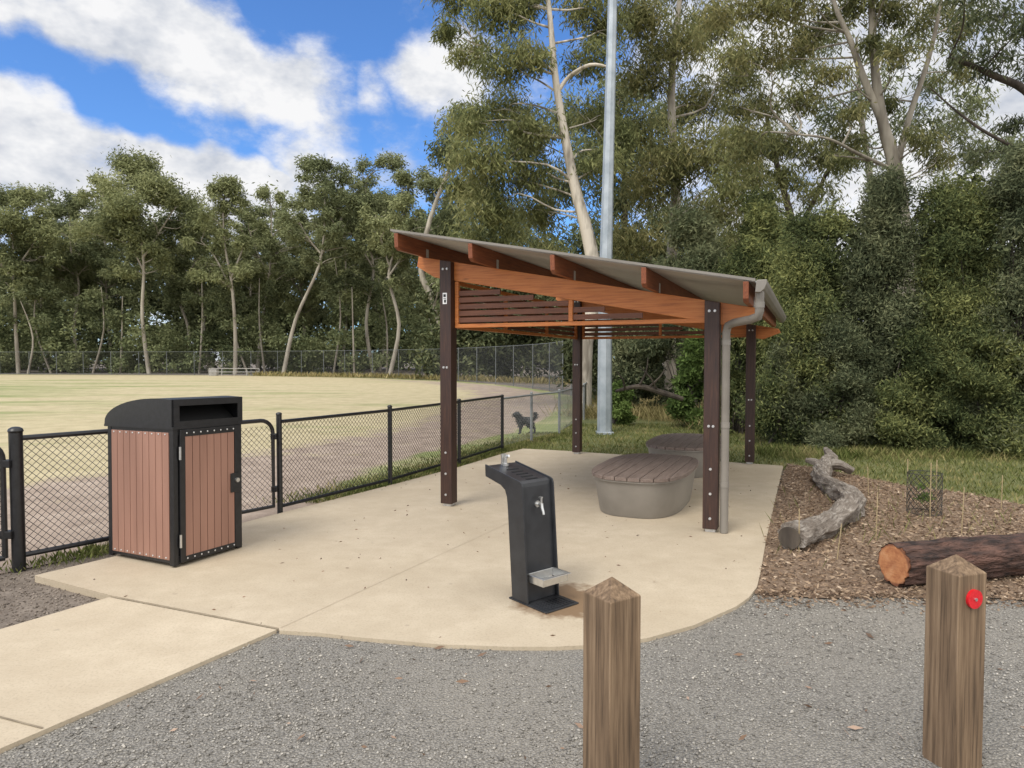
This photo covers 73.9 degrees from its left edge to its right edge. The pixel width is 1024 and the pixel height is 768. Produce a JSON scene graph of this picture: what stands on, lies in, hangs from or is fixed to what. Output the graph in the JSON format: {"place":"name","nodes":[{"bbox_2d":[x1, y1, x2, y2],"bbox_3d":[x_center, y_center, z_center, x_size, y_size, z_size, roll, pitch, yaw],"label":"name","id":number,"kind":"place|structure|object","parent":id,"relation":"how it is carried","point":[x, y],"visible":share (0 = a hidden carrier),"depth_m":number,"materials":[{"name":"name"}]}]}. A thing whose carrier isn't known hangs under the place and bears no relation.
{"place":"outdoors","nodes":[
{"label":"outdoors","id":0,"kind":"place"},
{"bbox_2d":[0,597,276,753],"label":"path","id":1,"kind":"structure","parent":0,"point":[60,669],"depth_m":3.68,"materials":[{"name":"concrete"}]},
{"bbox_2d":[0,716,42,727],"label":"path joint","id":2,"kind":"object","parent":1,"relation":"on","point":[21,722],"visible":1,"depth_m":3.00,"materials":[{"name":"concrete"}]},
{"bbox_2d":[110,596,277,628],"bbox_3d":[-2.053,1.443,4.320,1.433,0.001,0.012,1,2,23],"label":"path joint","id":3,"kind":"object","parent":1,"relation":"on","point":[195,612],"visible":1,"depth_m":4.30,"materials":[{"name":"concrete"}]},
{"bbox_2d":[0,374,571,573],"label":"oval field","id":4,"kind":"structure","parent":0,"point":[35,404],"depth_m":17.78,"materials":[{"name":"beige plant"}]},
{"bbox_2d":[209,368,259,375],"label":"barrier rail","id":5,"kind":"object","parent":4,"relation":"on","point":[213,371],"visible":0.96,"depth_m":69.20,"materials":[{"name":"metal"}]},
{"bbox_2d":[0,341,562,390],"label":"tall fence","id":6,"kind":"object","parent":4,"relation":"on","point":[458,367],"visible":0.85,"depth_m":59.25,"materials":[{"name":"grey metal"}]},
{"bbox_2d":[276,394,503,513],"bbox_3d":[-1.249,0.756,9.639,0.200,1.100,5.578,1,2,24],"label":"chain link fence","id":7,"kind":"object","parent":4,"relation":"on","point":[279,454],"visible":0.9,"depth_m":8.65,"materials":[{"name":"black metal"}]},
{"bbox_2d":[241,419,277,513],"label":"gate","id":8,"kind":"structure","parent":7,"relation":"attached to","point":[273,435],"depth_m":7.00,"materials":[{"name":"black metal"}]},
{"bbox_2d":[512,411,538,433],"bbox_3d":[0.287,0.831,14.694,0.648,0.492,0.298,-1,2,-16],"label":"dog","id":9,"kind":"object","parent":4,"relation":"on","point":[523,422],"visible":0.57,"depth_m":14.62},
{"bbox_2d":[504,382,586,444],"bbox_3d":[1.843,0.372,21.539,1.207,1.020,19.083,0,2,9],"label":"chain link fence","id":10,"kind":"object","parent":4,"relation":"on","point":[559,404],"visible":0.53,"depth_m":14.00,"materials":[{"name":"metal"}]},
{"bbox_2d":[35,449,782,650],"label":"concrete slab","id":11,"kind":"structure","parent":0,"point":[673,574],"depth_m":5.24,"materials":[{"name":"beige concrete"}]},
{"bbox_2d":[104,396,243,566],"bbox_3d":[-2.792,0.749,5.670,0.845,1.290,0.684,1,1,26],"label":"litter bin","id":12,"kind":"object","parent":11,"relation":"on","point":[174,482],"visible":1,"depth_m":5.41,"materials":[{"name":"brown wood"}]},
{"bbox_2d":[179,425,241,562],"bbox_3d":[-2.427,0.864,5.505,0.044,1.030,0.603,1,1,26],"label":"door","id":13,"kind":"structure","parent":12,"relation":"in","point":[209,457],"depth_m":5.49,"materials":[{"name":"brown wood"}]},
{"bbox_2d":[280,491,576,627],"bbox_3d":[-0.218,1.372,6.308,0.004,0.001,5.067,1,2,27],"label":"slab joint","id":14,"kind":"object","parent":11,"relation":"on","point":[393,575],"visible":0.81,"depth_m":5.00,"materials":[{"name":"concrete"}]},
{"bbox_2d":[485,453,578,613],"bbox_3d":[0.124,0.967,4.595,0.290,0.937,0.635,-2,3,-40],"label":"drinking fountain","id":15,"kind":"object","parent":11,"relation":"on","point":[538,575],"visible":1,"depth_m":4.52,"materials":[{"name":"black metal"}]},
{"bbox_2d":[52,468,1017,767],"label":"fallen leaves","id":16,"kind":"object","parent":11,"relation":"on","point":[546,686],"visible":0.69,"depth_m":3.93,"materials":[{"name":"brown plant"}]},
{"bbox_2d":[390,229,785,533],"bbox_3d":[1.429,-0.184,8.684,3.679,2.946,5.147,1,2,24],"label":"picnic shelter","id":17,"kind":"object","parent":11,"relation":"on","point":[711,304],"visible":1,"depth_m":7.09,"materials":[{"name":"brown wood"}]},
{"bbox_2d":[592,453,698,518],"bbox_3d":[1.520,1.115,7.645,1.023,0.421,1.880,1,2,24],"label":"bench seat","id":18,"kind":"object","parent":11,"relation":"on","point":[646,486],"visible":1,"depth_m":6.95,"materials":[{"name":"beige paint"}]},
{"bbox_2d":[646,433,720,477],"bbox_3d":[2.560,1.032,9.993,1.023,0.421,1.880,1,2,24],"label":"bench seat","id":19,"kind":"object","parent":11,"relation":"on","point":[688,444],"visible":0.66,"depth_m":9.36,"materials":[{"name":"beige paint"}]},
{"bbox_2d":[0,361,822,628],"bbox_3d":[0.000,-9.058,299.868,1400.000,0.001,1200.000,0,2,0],"label":"ground","id":20,"kind":"structure","parent":0,"point":[26,599],"depth_m":5.07,"materials":[{"name":"grey stone"}]},
{"bbox_2d":[0,273,53,372],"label":"slender gum","id":21,"kind":"object","parent":20,"relation":"on","point":[30,293],"visible":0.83,"depth_m":78.54,"materials":[{"name":"green plant"}]},
{"bbox_2d":[1,219,69,368],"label":"gum tree","id":22,"kind":"object","parent":20,"relation":"on","point":[39,305],"visible":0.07,"depth_m":90.00,"materials":[{"name":"green plant"}]},
{"bbox_2d":[8,262,63,372],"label":"slender gum","id":23,"kind":"object","parent":20,"relation":"on","point":[41,286],"visible":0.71,"depth_m":79.74,"materials":[{"name":"green plant"}]},
{"bbox_2d":[0,181,76,372],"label":"gum tree","id":24,"kind":"object","parent":20,"relation":"on","point":[28,234],"visible":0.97,"depth_m":78.68,"materials":[{"name":"green plant"}]},
{"bbox_2d":[0,562,95,627],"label":"dirt crumbs","id":25,"kind":"object","parent":20,"relation":"on","point":[44,607],"visible":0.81,"depth_m":4.73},
{"bbox_2d":[7,426,108,572],"bbox_3d":[-3.497,0.879,5.746,0.106,1.133,1.254,2,3,38],"label":"chain link fence","id":26,"kind":"object","parent":20,"relation":"on","point":[19,553],"visible":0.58,"depth_m":5.38,"materials":[{"name":"black metal"}]},
{"bbox_2d":[0,447,12,560],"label":"gate","id":27,"kind":"structure","parent":26,"relation":"attached to","point":[6,534],"depth_m":5.23,"materials":[{"name":"black metal"}]},
{"bbox_2d":[30,182,110,371],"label":"gum tree","id":28,"kind":"object","parent":20,"relation":"on","point":[68,207],"visible":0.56,"depth_m":86.97,"materials":[{"name":"green plant"}]},
{"bbox_2d":[54,258,120,372],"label":"slender gum","id":29,"kind":"object","parent":20,"relation":"on","point":[96,295],"visible":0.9,"depth_m":80.17,"materials":[{"name":"green plant"}]},
{"bbox_2d":[57,200,152,371],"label":"gum tree","id":30,"kind":"object","parent":20,"relation":"on","point":[91,276],"visible":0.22,"depth_m":92.41,"materials":[{"name":"green plant"}]},
{"bbox_2d":[101,246,150,372],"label":"slender gum","id":31,"kind":"object","parent":20,"relation":"on","point":[125,292],"visible":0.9,"depth_m":79.64,"materials":[{"name":"green plant"}]},
{"bbox_2d":[56,140,226,373],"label":"gum tree","id":32,"kind":"object","parent":20,"relation":"on","point":[124,218],"visible":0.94,"depth_m":76.21,"materials":[{"name":"green plant"}]},
{"bbox_2d":[134,201,224,352],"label":"gum tree","id":33,"kind":"object","parent":20,"relation":"on","point":[179,284],"visible":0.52,"depth_m":88.51,"materials":[{"name":"green plant"}]},
{"bbox_2d":[172,230,221,373],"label":"slender gum","id":34,"kind":"object","parent":20,"relation":"on","point":[190,295],"visible":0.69,"depth_m":79.50,"materials":[{"name":"green plant"}]},
{"bbox_2d":[175,213,242,370],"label":"gum tree","id":35,"kind":"object","parent":20,"relation":"on","point":[195,259],"visible":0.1,"depth_m":95.39,"materials":[{"name":"green plant"}]},
{"bbox_2d":[173,172,261,373],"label":"gum tree","id":36,"kind":"object","parent":20,"relation":"on","point":[219,191],"visible":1,"depth_m":75.91,"materials":[{"name":"green plant"}]},
{"bbox_2d":[199,284,250,373],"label":"slender gum","id":37,"kind":"object","parent":20,"relation":"on","point":[240,299],"visible":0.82,"depth_m":77.77,"materials":[{"name":"green plant"}]},
{"bbox_2d":[0,281,478,373],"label":"undergrowth","id":38,"kind":"object","parent":20,"relation":"on","point":[50,339],"visible":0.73,"depth_m":82.64,"materials":[{"name":"green plant"}]},
{"bbox_2d":[0,176,489,370],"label":"wood","id":39,"kind":"object","parent":20,"relation":"on","point":[158,298],"visible":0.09,"depth_m":100.75,"materials":[{"name":"green plant"}]},
{"bbox_2d":[218,202,281,369],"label":"gum tree","id":40,"kind":"object","parent":20,"relation":"on","point":[245,230],"visible":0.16,"depth_m":95.79,"materials":[{"name":"green plant"}]},
{"bbox_2d":[222,182,313,372],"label":"gum tree","id":41,"kind":"object","parent":20,"relation":"on","point":[267,241],"visible":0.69,"depth_m":85.12,"materials":[{"name":"green plant"}]},
{"bbox_2d":[236,247,299,371],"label":"slender gum","id":42,"kind":"object","parent":20,"relation":"on","point":[267,257],"visible":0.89,"depth_m":81.09,"materials":[{"name":"green plant"}]},
{"bbox_2d":[0,431,591,573],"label":"grass strip","id":43,"kind":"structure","parent":20,"relation":"on","point":[90,550],"depth_m":9.10,"materials":[{"name":"green plant"}]},
{"bbox_2d":[266,190,330,371],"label":"gum tree","id":44,"kind":"object","parent":20,"relation":"on","point":[297,204],"visible":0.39,"depth_m":93.13,"materials":[{"name":"green plant"}]},
{"bbox_2d":[0,262,597,369],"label":"deep wood","id":45,"kind":"object","parent":20,"relation":"on","point":[192,310],"visible":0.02,"depth_m":116.28,"materials":[{"name":"green plant"}]},
{"bbox_2d":[274,153,371,373],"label":"gum tree","id":46,"kind":"object","parent":20,"relation":"on","point":[341,214],"visible":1,"depth_m":74.67,"materials":[{"name":"green plant"}]},
{"bbox_2d":[315,239,357,372],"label":"slender gum","id":47,"kind":"object","parent":20,"relation":"on","point":[327,272],"visible":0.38,"depth_m":80.59,"materials":[{"name":"green plant"}]},
{"bbox_2d":[313,187,382,371],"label":"gum tree","id":48,"kind":"object","parent":20,"relation":"on","point":[346,296],"visible":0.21,"depth_m":90.79,"materials":[{"name":"green plant"}]},
{"bbox_2d":[315,270,386,372],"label":"slender gum","id":49,"kind":"object","parent":20,"relation":"on","point":[335,285],"visible":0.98,"depth_m":77.61,"materials":[{"name":"green plant"}]},
{"bbox_2d":[310,147,411,372],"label":"gum tree","id":50,"kind":"object","parent":20,"relation":"on","point":[390,161],"visible":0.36,"depth_m":80.87,"materials":[{"name":"green plant"}]},
{"bbox_2d":[356,261,404,372],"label":"slender gum","id":51,"kind":"object","parent":20,"relation":"on","point":[373,297],"visible":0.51,"depth_m":81.82,"materials":[{"name":"green plant"}]},
{"bbox_2d":[341,186,425,371],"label":"gum tree","id":52,"kind":"object","parent":20,"relation":"on","point":[409,297],"visible":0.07,"depth_m":94.17,"materials":[{"name":"green plant"}]},
{"bbox_2d":[353,165,437,373],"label":"gum tree","id":53,"kind":"object","parent":20,"relation":"on","point":[381,238],"visible":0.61,"depth_m":73.00,"materials":[{"name":"green plant"}]},
{"bbox_2d":[249,371,570,384],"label":"dry grass","id":54,"kind":"structure","parent":20,"relation":"on","point":[362,375],"depth_m":58.28,"materials":[{"name":"plant"}]},
{"bbox_2d":[396,275,431,372],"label":"slender gum","id":55,"kind":"object","parent":20,"relation":"on","point":[418,311],"visible":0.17,"depth_m":78.59,"materials":[{"name":"green plant"}]},
{"bbox_2d":[403,175,461,285],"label":"gum tree","id":56,"kind":"object","parent":20,"relation":"on","point":[422,185],"visible":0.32,"depth_m":70.92,"materials":[{"name":"green plant"}]},
{"bbox_2d":[400,271,572,378],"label":"side undergrowth","id":57,"kind":"object","parent":20,"relation":"on","point":[483,339],"visible":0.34,"depth_m":55.96,"materials":[{"name":"green plant"}]},
{"bbox_2d":[411,94,575,370],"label":"gum tree","id":58,"kind":"object","parent":20,"relation":"on","point":[435,226],"visible":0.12,"depth_m":57.36,"materials":[{"name":"green plant"}]},
{"bbox_2d":[0,593,1023,767],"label":"gravel","id":59,"kind":"structure","parent":20,"relation":"on","point":[910,711],"depth_m":3.19,"materials":[{"name":"grey gravel"}]},
{"bbox_2d":[156,583,1023,743],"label":"dry gum leaves","id":60,"kind":"object","parent":59,"relation":"on","point":[579,725],"visible":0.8,"depth_m":3.39,"materials":[{"name":"brown plant"}]},
{"bbox_2d":[583,577,640,767],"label":"timber bollard","id":61,"kind":"object","parent":59,"relation":"on","point":[611,664],"visible":1,"depth_m":2.39,"materials":[{"name":"brown wood"}]},
{"bbox_2d":[922,554,986,767],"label":"timber bollard","id":62,"kind":"object","parent":59,"relation":"on","point":[954,651],"visible":1,"depth_m":2.67,"materials":[{"name":"brown wood"}]},
{"bbox_2d":[498,63,696,306],"bbox_3d":[4.410,-8.718,36.035,10.822,18.170,7.947,0,2,-12],"label":"gum tree","id":63,"kind":"object","parent":20,"relation":"on","point":[565,187],"visible":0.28,"depth_m":35.58,"materials":[{"name":"green plant"}]},
{"bbox_2d":[536,393,737,431],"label":"tall grass","id":64,"kind":"structure","parent":20,"relation":"on","point":[641,410],"depth_m":18.62,"materials":[{"name":"green plant"}]},
{"bbox_2d":[589,0,790,392],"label":"gum tree","id":65,"kind":"object","parent":20,"relation":"on","point":[675,164],"visible":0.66,"depth_m":24.54,"materials":[{"name":"green plant"}]},
{"bbox_2d":[677,102,865,263],"bbox_3d":[8.204,-4.053,21.495,5.622,9.877,5.057,0,2,0],"label":"gum tree","id":66,"kind":"object","parent":20,"relation":"on","point":[783,178],"visible":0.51,"depth_m":20.78,"materials":[{"name":"green plant"}]},
{"bbox_2d":[550,166,1023,402],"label":"undergrowth","id":67,"kind":"object","parent":20,"relation":"on","point":[568,347],"visible":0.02,"depth_m":27.13,"materials":[{"name":"green plant"}]},
{"bbox_2d":[679,0,989,375],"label":"gum tree","id":68,"kind":"object","parent":20,"relation":"on","point":[802,45],"visible":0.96,"depth_m":16.66,"materials":[{"name":"green plant"}]},
{"bbox_2d":[767,19,1023,185],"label":"gum tree","id":69,"kind":"object","parent":20,"relation":"on","point":[970,100],"visible":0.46,"depth_m":28.60,"materials":[{"name":"green plant"}]},
{"bbox_2d":[930,0,1023,180],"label":"gum tree","id":70,"kind":"object","parent":20,"relation":"on","point":[956,60],"visible":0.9,"depth_m":13.28,"materials":[{"name":"green plant"}]},
{"bbox_2d":[0,0,1023,360],"label":"sky","id":71,"kind":"structure","parent":0,"point":[243,89],"materials":[{"name":"blue"}]},
{"bbox_2d":[495,422,1023,503],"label":"lawn grass","id":72,"kind":"structure","parent":0,"point":[781,463],"depth_m":10.79,"materials":[{"name":"green plant"}]},
{"bbox_2d":[522,416,1023,503],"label":"grass strip","id":73,"kind":"object","parent":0,"point":[641,421],"depth_m":10.69,"materials":[{"name":"green plant"}]},
{"bbox_2d":[420,0,647,408],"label":"gum tree","id":74,"kind":"object","parent":73,"relation":"on","point":[523,127],"visible":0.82,"depth_m":20.78,"materials":[{"name":"green plant"}]},
{"bbox_2d":[595,0,616,434],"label":"light pole","id":75,"kind":"object","parent":73,"relation":"on","point":[604,409],"visible":0.76,"depth_m":14.72,"materials":[{"name":"metal"}]},
{"bbox_2d":[612,376,637,424],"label":"bush","id":76,"kind":"object","parent":73,"relation":"on","point":[622,414],"visible":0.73,"depth_m":16.77,"materials":[{"name":"green plant"}]},
{"bbox_2d":[594,318,674,412],"bbox_3d":[3.613,-0.473,19.854,2.739,3.582,2.307,2,3,44],"label":"bush","id":77,"kind":"object","parent":73,"relation":"on","point":[628,369],"visible":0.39,"depth_m":19.44,"materials":[{"name":"green plant"}]},
{"bbox_2d":[615,359,683,400],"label":"dead branch","id":78,"kind":"object","parent":73,"relation":"on","point":[652,389],"visible":1,"depth_m":15.56,"materials":[{"name":"grey wood"}]},
{"bbox_2d":[623,190,734,407],"bbox_3d":[4.706,-2.139,18.762,3.243,6.267,2.933,0,2,0],"label":"wattle tree","id":79,"kind":"object","parent":73,"relation":"on","point":[695,235],"visible":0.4,"depth_m":18.50,"materials":[{"name":"green plant"}]},
{"bbox_2d":[663,328,703,428],"bbox_3d":[4.386,-0.085,16.379,1.440,2.619,1.471,1,2,26],"label":"bush","id":80,"kind":"object","parent":73,"relation":"on","point":[690,372],"visible":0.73,"depth_m":16.16,"materials":[{"name":"green plant"}]},
{"bbox_2d":[691,322,773,434],"bbox_3d":[4.917,-0.461,14.974,1.944,3.610,1.643,0,2,0],"label":"bush","id":81,"kind":"object","parent":73,"relation":"on","point":[738,347],"visible":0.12,"depth_m":14.68,"materials":[{"name":"green plant"}]},
{"bbox_2d":[709,183,791,406],"bbox_3d":[6.010,-1.973,16.998,2.279,6.050,2.826,0,2,0],"label":"wattle tree","id":82,"kind":"object","parent":73,"relation":"on","point":[760,218],"visible":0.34,"depth_m":16.46,"materials":[{"name":"green plant"}]},
{"bbox_2d":[755,336,821,446],"bbox_3d":[5.192,0.194,12.900,1.385,2.308,1.275,0,2,0],"label":"bush","id":83,"kind":"object","parent":73,"relation":"on","point":[788,406],"visible":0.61,"depth_m":12.67,"materials":[{"name":"green plant"}]},
{"bbox_2d":[730,191,879,446],"bbox_3d":[5.670,-1.035,13.101,3.048,5.152,2.707,0,2,0],"label":"bush","id":84,"kind":"object","parent":73,"relation":"on","point":[808,288],"visible":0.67,"depth_m":12.67,"materials":[{"name":"green plant"}]},
{"bbox_2d":[791,302,899,452],"bbox_3d":[5.992,-0.039,12.420,1.865,2.873,1.759,0,2,0],"label":"bush","id":85,"kind":"object","parent":73,"relation":"on","point":[842,341],"visible":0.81,"depth_m":12.03,"materials":[{"name":"green plant"}]},
{"bbox_2d":[742,441,1023,466],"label":"grass","id":86,"kind":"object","parent":73,"relation":"on","point":[844,452],"visible":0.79,"depth_m":11.35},
{"bbox_2d":[817,156,957,448],"bbox_3d":[6.931,-1.333,12.888,2.779,5.702,2.504,0,2,0],"label":"bush","id":87,"kind":"object","parent":73,"relation":"on","point":[881,260],"visible":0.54,"depth_m":12.33,"materials":[{"name":"green plant"}]},
{"bbox_2d":[867,322,972,453],"bbox_3d":[7.156,0.137,12.005,1.951,2.473,1.480,0,2,0],"label":"bush","id":88,"kind":"object","parent":73,"relation":"on","point":[926,363],"visible":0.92,"depth_m":11.67,"materials":[{"name":"green plant"}]},
{"bbox_2d":[879,164,1023,450],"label":"bush","id":89,"kind":"object","parent":73,"relation":"on","point":[950,257],"visible":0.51,"depth_m":11.94,"materials":[{"name":"green plant"}]},
{"bbox_2d":[924,286,1023,458],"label":"bush","id":90,"kind":"object","parent":73,"relation":"on","point":[975,333],"visible":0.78,"depth_m":11.37,"materials":[{"name":"green plant"}]},
{"bbox_2d":[957,133,1023,453],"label":"bush","id":91,"kind":"object","parent":73,"relation":"on","point":[1008,188],"visible":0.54,"depth_m":11.49,"materials":[{"name":"green plant"}]},
{"bbox_2d":[754,463,1023,613],"bbox_3d":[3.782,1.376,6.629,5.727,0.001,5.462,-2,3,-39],"label":"mulch bed","id":92,"kind":"object","parent":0,"point":[880,575],"visible":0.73,"depth_m":6.17,"materials":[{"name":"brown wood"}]},
{"bbox_2d":[798,508,799,551],"bbox_3d":[2.400,1.228,5.688,0.008,0.380,0.020,1,3,36],"label":"bamboo stake","id":93,"kind":"object","parent":92,"relation":"on","point":[799,529],"visible":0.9,"depth_m":5.68,"materials":[{"name":"beige wood"}]},
{"bbox_2d":[777,446,867,549],"bbox_3d":[3.655,1.180,7.812,0.731,0.370,4.956,1,2,26],"label":"log","id":94,"kind":"object","parent":92,"relation":"on","point":[850,502],"visible":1,"depth_m":6.62,"materials":[{"name":"grey wood"}]},
{"bbox_2d":[837,524,841,558],"bbox_3d":[2.640,1.275,5.489,0.038,0.301,0.008,1,2,22],"label":"bamboo stake","id":95,"kind":"object","parent":92,"relation":"on","point":[839,541],"visible":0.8,"depth_m":5.49,"materials":[{"name":"beige wood"}]},
{"bbox_2d":[875,492,877,538],"bbox_3d":[3.248,1.185,6.060,0.017,0.440,0.011,0,2,0],"label":"bamboo stake","id":96,"kind":"object","parent":92,"relation":"on","point":[876,515],"visible":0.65,"depth_m":6.06,"materials":[{"name":"beige wood"}]},
{"bbox_2d":[906,459,942,516],"bbox_3d":[4.305,1.082,7.101,0.327,0.570,0.327,0,2,0],"label":"tree guard","id":97,"kind":"object","parent":92,"relation":"on","point":[924,496],"visible":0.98,"depth_m":7.08,"materials":[{"name":"grey metal"}]},
{"bbox_2d":[877,533,1023,587],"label":"log","id":98,"kind":"object","parent":92,"relation":"on","point":[905,563],"visible":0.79,"depth_m":4.88,"materials":[{"name":"brown wood"}]},
{"bbox_2d":[961,487,964,533],"bbox_3d":[4.177,1.176,6.305,0.028,0.440,0.008,-1,2,-17],"label":"bamboo stake","id":99,"kind":"object","parent":92,"relation":"on","point":[962,510],"visible":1,"depth_m":6.30,"materials":[{"name":"beige wood"}]},
{"bbox_2d":[1001,475,1002,508],"bbox_3d":[5.269,1.169,7.320,0.008,0.380,0.020,1,2,23],"label":"bamboo stake","id":100,"kind":"object","parent":92,"relation":"on","point":[1001,492],"visible":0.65,"depth_m":7.32,"materials":[{"name":"beige wood"}]}
]}

